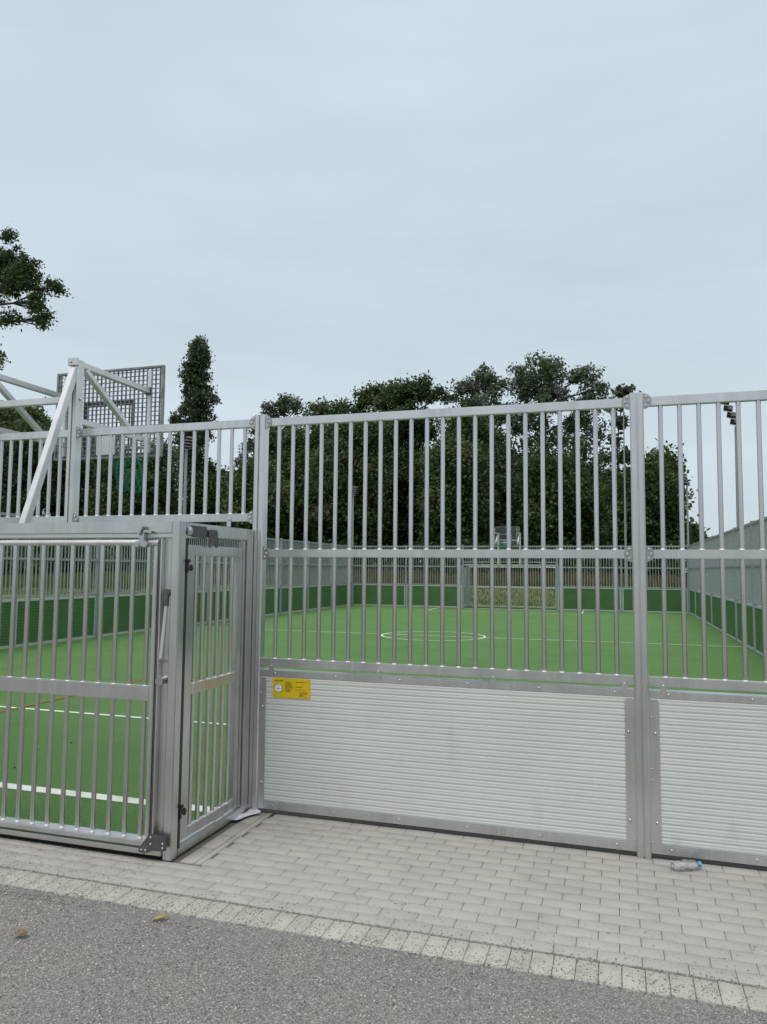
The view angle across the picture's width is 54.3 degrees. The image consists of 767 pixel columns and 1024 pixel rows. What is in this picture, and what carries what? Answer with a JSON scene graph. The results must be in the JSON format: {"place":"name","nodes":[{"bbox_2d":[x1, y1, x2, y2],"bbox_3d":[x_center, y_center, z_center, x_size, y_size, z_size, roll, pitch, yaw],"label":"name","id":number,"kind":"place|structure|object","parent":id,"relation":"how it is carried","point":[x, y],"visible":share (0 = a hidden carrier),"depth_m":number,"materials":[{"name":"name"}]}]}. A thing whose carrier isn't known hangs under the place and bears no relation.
{"place":"outdoors","nodes":[
{"label":"outdoors","id":0,"kind":"place"},
{"bbox_2d":[3,569,215,588],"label":"green bank grass","id":1,"kind":"structure","parent":0,"point":[37,581],"depth_m":57.67,"materials":[{"name":"green plant"}]},
{"bbox_2d":[0,572,636,851],"bbox_3d":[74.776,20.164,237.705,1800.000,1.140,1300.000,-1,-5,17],"label":"ground","id":2,"kind":"structure","parent":0,"point":[497,594],"depth_m":45.92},
{"bbox_2d":[0,396,67,575],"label":"dense tree","id":3,"kind":"object","parent":2,"relation":"on","point":[12,419],"visible":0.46,"depth_m":73.36,"materials":[{"name":"green plant"}]},
{"bbox_2d":[0,221,73,370],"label":"leafy tree","id":4,"kind":"object","parent":2,"relation":"on","point":[18,273],"visible":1,"depth_m":27.85,"materials":[{"name":"green plant"}]},
{"bbox_2d":[42,409,52,430],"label":"dense tree","id":5,"kind":"object","parent":2,"relation":"on","point":[49,421],"visible":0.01,"depth_m":92.11,"materials":[{"name":"green plant"}]},
{"bbox_2d":[40,429,118,573],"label":"dense tree","id":6,"kind":"object","parent":2,"relation":"on","point":[82,483],"visible":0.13,"depth_m":78.48,"materials":[{"name":"green plant"}]},
{"bbox_2d":[79,437,197,573],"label":"dense tree","id":7,"kind":"object","parent":2,"relation":"on","point":[162,487],"visible":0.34,"depth_m":71.67,"materials":[{"name":"green plant"}]},
{"bbox_2d":[183,436,196,513],"bbox_3d":[-8.096,0.494,30.686,0.826,7.290,0.386,-3,-5,37],"label":"floodlight mast","id":8,"kind":"object","parent":2,"relation":"on","point":[188,440],"visible":0.57,"depth_m":30.97,"materials":[{"name":"metal"}]},
{"bbox_2d":[166,334,222,541],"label":"poplar tree","id":9,"kind":"object","parent":2,"relation":"on","point":[196,365],"visible":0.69,"depth_m":80.22,"materials":[{"name":"green plant"}]},
{"bbox_2d":[182,461,238,568],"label":"dense tree","id":10,"kind":"object","parent":2,"relation":"on","point":[211,492],"visible":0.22,"depth_m":77.97,"materials":[{"name":"green plant"}]},
{"bbox_2d":[180,813,265,864],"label":"edging stones","id":11,"kind":"object","parent":2,"relation":"on","point":[193,858],"visible":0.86,"depth_m":4.95,"materials":[{"name":"concrete"}]},
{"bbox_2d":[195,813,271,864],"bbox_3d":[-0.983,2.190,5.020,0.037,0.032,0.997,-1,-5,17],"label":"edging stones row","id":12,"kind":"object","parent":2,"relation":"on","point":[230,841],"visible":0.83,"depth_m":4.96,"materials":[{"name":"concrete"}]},
{"bbox_2d":[211,454,300,571],"bbox_3d":[-11.174,0.358,66.652,9.843,10.979,9.249,-3,-6,38],"label":"dense tree","id":13,"kind":"object","parent":2,"relation":"on","point":[284,528],"visible":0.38,"depth_m":64.86,"materials":[{"name":"green plant"}]},
{"bbox_2d":[234,392,305,466],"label":"airy tree","id":14,"kind":"object","parent":2,"relation":"on","point":[283,402],"visible":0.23,"depth_m":79.80,"materials":[{"name":"green plant"}]},
{"bbox_2d":[250,424,333,567],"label":"dense tree","id":15,"kind":"object","parent":2,"relation":"on","point":[299,451],"visible":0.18,"depth_m":71.80,"materials":[{"name":"green plant"}]},
{"bbox_2d":[299,396,353,442],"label":"broad tree","id":16,"kind":"object","parent":2,"relation":"on","point":[321,408],"visible":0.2,"depth_m":76.63,"materials":[{"name":"green plant"}]},
{"bbox_2d":[2,581,670,607],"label":"meadow tufts","id":17,"kind":"object","parent":2,"relation":"on","point":[471,599],"visible":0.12,"depth_m":47.06,"materials":[{"name":"green plant"}]},
{"bbox_2d":[288,409,408,571],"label":"dense tree","id":18,"kind":"object","parent":2,"relation":"on","point":[357,481],"visible":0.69,"depth_m":65.21,"materials":[{"name":"green plant"}]},
{"bbox_2d":[352,486,357,544],"bbox_3d":[-1.799,1.829,44.406,0.558,6.788,0.441,-1,-5,17],"label":"floodlight mast","id":19,"kind":"object","parent":2,"relation":"on","point":[354,490],"visible":0.69,"depth_m":44.61,"materials":[{"name":"metal"}]},
{"bbox_2d":[0,868,766,1013],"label":"paving border","id":20,"kind":"object","parent":2,"relation":"on","point":[726,989],"visible":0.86,"depth_m":3.60,"materials":[{"name":"grey concrete"}]},
{"bbox_2d":[0,850,766,1010],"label":"border grit","id":21,"kind":"object","parent":20,"relation":"on","point":[483,942],"visible":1,"depth_m":3.65,"materials":[{"name":"gravel"}]},
{"bbox_2d":[346,369,451,570],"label":"broad tree","id":22,"kind":"object","parent":2,"relation":"on","point":[397,396],"visible":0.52,"depth_m":72.64,"materials":[{"name":"green plant"}]},
{"bbox_2d":[376,419,440,571],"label":"dense tree","id":23,"kind":"object","parent":2,"relation":"on","point":[403,523],"visible":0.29,"depth_m":71.17,"materials":[{"name":"green plant"}]},
{"bbox_2d":[407,398,511,575],"bbox_3d":[6.157,-1.992,61.288,8.244,15.153,8.901,-1,-5,17],"label":"dense tree","id":24,"kind":"object","parent":2,"relation":"on","point":[483,488],"visible":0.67,"depth_m":59.39,"materials":[{"name":"green plant"}]},
{"bbox_2d":[446,362,528,474],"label":"open crowned tree","id":25,"kind":"object","parent":2,"relation":"on","point":[484,381],"visible":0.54,"depth_m":68.83,"materials":[{"name":"green plant"}]},
{"bbox_2d":[483,450,529,571],"bbox_3d":[11.057,0.256,66.953,10.036,11.674,10.148,-1,-5,17],"label":"dense tree","id":26,"kind":"object","parent":2,"relation":"on","point":[500,516],"visible":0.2,"depth_m":64.77,"materials":[{"name":"green plant"}]},
{"bbox_2d":[260,808,766,871],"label":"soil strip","id":27,"kind":"object","parent":2,"relation":"on","point":[591,848],"depth_m":5.01,"materials":[{"name":"soil"}]},
{"bbox_2d":[500,449,612,573],"bbox_3d":[14.333,0.151,61.531,9.187,11.079,10.690,-1,-5,17],"label":"dense tree","id":28,"kind":"object","parent":2,"relation":"on","point":[569,503],"visible":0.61,"depth_m":59.48,"materials":[{"name":"green plant"}]},
{"bbox_2d":[504,350,619,486],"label":"open crowned tree","id":29,"kind":"object","parent":2,"relation":"on","point":[548,389],"visible":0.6,"depth_m":68.87,"materials":[{"name":"green plant"}]},
{"bbox_2d":[581,456,626,571],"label":"dense tree","id":30,"kind":"object","parent":2,"relation":"on","point":[600,510],"visible":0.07,"depth_m":66.00,"materials":[{"name":"green plant"}]},
{"bbox_2d":[603,383,640,472],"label":"twiggy tree","id":31,"kind":"object","parent":2,"relation":"on","point":[621,392],"visible":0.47,"depth_m":71.01,"materials":[{"name":"green plant"}]},
{"bbox_2d":[623,408,626,586],"bbox_3d":[13.915,-0.641,42.831,0.498,11.521,0.441,-1,-5,17],"label":"floodlight mast","id":32,"kind":"object","parent":2,"relation":"on","point":[625,538],"visible":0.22,"depth_m":42.93,"materials":[{"name":"metal"}]},
{"bbox_2d":[592,438,705,576],"bbox_3d":[20.195,-0.094,56.941,8.296,11.098,8.834,-1,-5,17],"label":"dense tree","id":33,"kind":"object","parent":2,"relation":"on","point":[652,506],"visible":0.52,"depth_m":54.74,"materials":[{"name":"green plant"}]},
{"bbox_2d":[683,472,688,544],"bbox_3d":[16.805,1.382,41.715,0.680,7.368,0.347,1,-4,-6],"label":"floodlight mast","id":34,"kind":"object","parent":2,"relation":"on","point":[685,482],"visible":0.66,"depth_m":41.88,"materials":[{"name":"metal"}]},
{"bbox_2d":[684,505,709,549],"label":"bush","id":35,"kind":"object","parent":2,"relation":"on","point":[694,527],"visible":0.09,"depth_m":69.16,"materials":[{"name":"green plant"}]},
{"bbox_2d":[721,403,738,526],"bbox_3d":[10.192,0.113,21.834,0.639,7.024,0.335,1,-4,-5],"label":"floodlight mast","id":36,"kind":"object","parent":2,"relation":"on","point":[728,409],"visible":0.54,"depth_m":21.98,"materials":[{"name":"metal"}]},
{"bbox_2d":[0,814,766,1010],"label":"paving","id":37,"kind":"structure","parent":0,"point":[451,874],"depth_m":4.23,"materials":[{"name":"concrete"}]},
{"bbox_2d":[0,521,257,860],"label":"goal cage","id":38,"kind":"object","parent":37,"relation":"on","point":[172,831],"visible":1,"depth_m":4.89,"materials":[{"name":"metal"}]},
{"bbox_2d":[0,358,165,522],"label":"basketball hoop","id":39,"kind":"object","parent":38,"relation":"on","point":[71,409],"visible":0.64,"depth_m":6.92,"materials":[{"name":"metal"}]},
{"bbox_2d":[234,809,260,819],"bbox_3d":[-0.997,2.187,5.416,0.125,0.026,0.261,-3,-6,42],"label":"plastic film","id":40,"kind":"object","parent":37,"relation":"on","point":[248,813],"visible":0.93,"depth_m":5.43,"materials":[{"name":"white plastic"}]},
{"bbox_2d":[0,390,766,866],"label":"metal fence","id":41,"kind":"object","parent":37,"relation":"on","point":[642,768],"visible":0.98,"depth_m":5.05,"materials":[{"name":"metal"}]},
{"bbox_2d":[273,677,309,698],"bbox_3d":[-0.679,1.298,5.507,0.299,0.143,0.006,-1,-5,17],"label":"sign","id":42,"kind":"object","parent":41,"relation":"attached to","point":[291,688],"visible":1,"depth_m":5.50,"materials":[{"name":"yellow"}]},
{"bbox_2d":[670,859,701,870],"bbox_3d":[1.833,2.134,4.518,0.186,0.063,0.088,1,-4,-9],"label":"plastic bottle","id":43,"kind":"object","parent":37,"relation":"on","point":[682,865],"visible":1,"depth_m":4.50,"materials":[{"name":"clear plastic"}]},
{"bbox_2d":[0,884,766,1023],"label":"gravel yard","id":44,"kind":"structure","parent":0,"point":[580,995],"depth_m":3.24,"materials":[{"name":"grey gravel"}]},
{"bbox_2d":[14,929,27,933],"bbox_3d":[-1.764,2.047,3.640,0.056,0.017,0.056,4,-6,-39],"label":"fallen leaf","id":45,"kind":"object","parent":44,"relation":"on","point":[22,931],"visible":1,"depth_m":3.65,"materials":[{"name":"brown plant"}]},
{"bbox_2d":[152,914,168,919],"bbox_3d":[-1.138,2.066,3.810,0.085,0.017,0.035,3,-5,-25],"label":"fallen leaf","id":46,"kind":"object","parent":44,"relation":"on","point":[159,916],"visible":1,"depth_m":3.82,"materials":[{"name":"yellow plant"}]},
{"bbox_2d":[0,605,766,834],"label":"turf","id":47,"kind":"structure","parent":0,"point":[694,654],"depth_m":14.71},
{"bbox_2d":[0,512,351,648],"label":"metal fence","id":48,"kind":"object","parent":47,"relation":"on","point":[139,605],"visible":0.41,"depth_m":19.57,"materials":[{"name":"metal"}]},
{"bbox_2d":[0,606,667,711],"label":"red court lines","id":49,"kind":"object","parent":47,"relation":"on","point":[203,677],"visible":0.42,"depth_m":10.22,"materials":[{"name":"paint"}]},
{"bbox_2d":[0,608,736,811],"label":"white court lines","id":50,"kind":"object","parent":47,"relation":"on","point":[73,793],"visible":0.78,"depth_m":5.99,"materials":[{"name":"white paint"}]},
{"bbox_2d":[14,609,737,767],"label":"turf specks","id":51,"kind":"object","parent":47,"relation":"on","point":[306,655],"visible":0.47,"depth_m":14.20,"materials":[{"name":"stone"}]},
{"bbox_2d":[461,564,558,610],"bbox_3d":[5.978,3.504,35.136,4.490,2.093,1.082,-1,-5,17],"label":"goal cage","id":52,"kind":"object","parent":47,"relation":"on","point":[467,586],"visible":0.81,"depth_m":35.54,"materials":[{"name":"metal"}]},
{"bbox_2d":[494,527,521,563],"bbox_3d":[5.663,1.545,34.224,1.264,1.692,2.232,-1,-5,17],"label":"basketball hoop","id":53,"kind":"object","parent":52,"relation":"on","point":[515,531],"visible":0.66,"depth_m":33.78,"materials":[{"name":"metal"}]},
{"bbox_2d":[351,545,689,613],"bbox_3d":[5.824,3.022,34.667,15.526,2.968,0.118,-1,-5,17],"label":"metal fence","id":54,"kind":"object","parent":47,"relation":"on","point":[654,599],"visible":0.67,"depth_m":33.92,"materials":[{"name":"metal"}]},
{"bbox_2d":[688,516,766,655],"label":"metal fence","id":55,"kind":"object","parent":47,"relation":"on","point":[733,594],"visible":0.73,"depth_m":19.89,"materials":[{"name":"grey metal"}]},
{"bbox_2d":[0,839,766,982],"bbox_3d":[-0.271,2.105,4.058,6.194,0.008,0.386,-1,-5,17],"label":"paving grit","id":56,"kind":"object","parent":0,"point":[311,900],"visible":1,"depth_m":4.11,"materials":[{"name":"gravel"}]},
{"bbox_2d":[0,0,766,571],"label":"sky","id":57,"kind":"structure","parent":0,"point":[338,196],"materials":[{"name":"grey"}]},
{"bbox_2d":[199,568,686,589],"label":"tall dry grass","id":58,"kind":"structure","parent":0,"point":[674,580],"depth_m":53.26,"materials":[{"name":"plant"}]}
]}

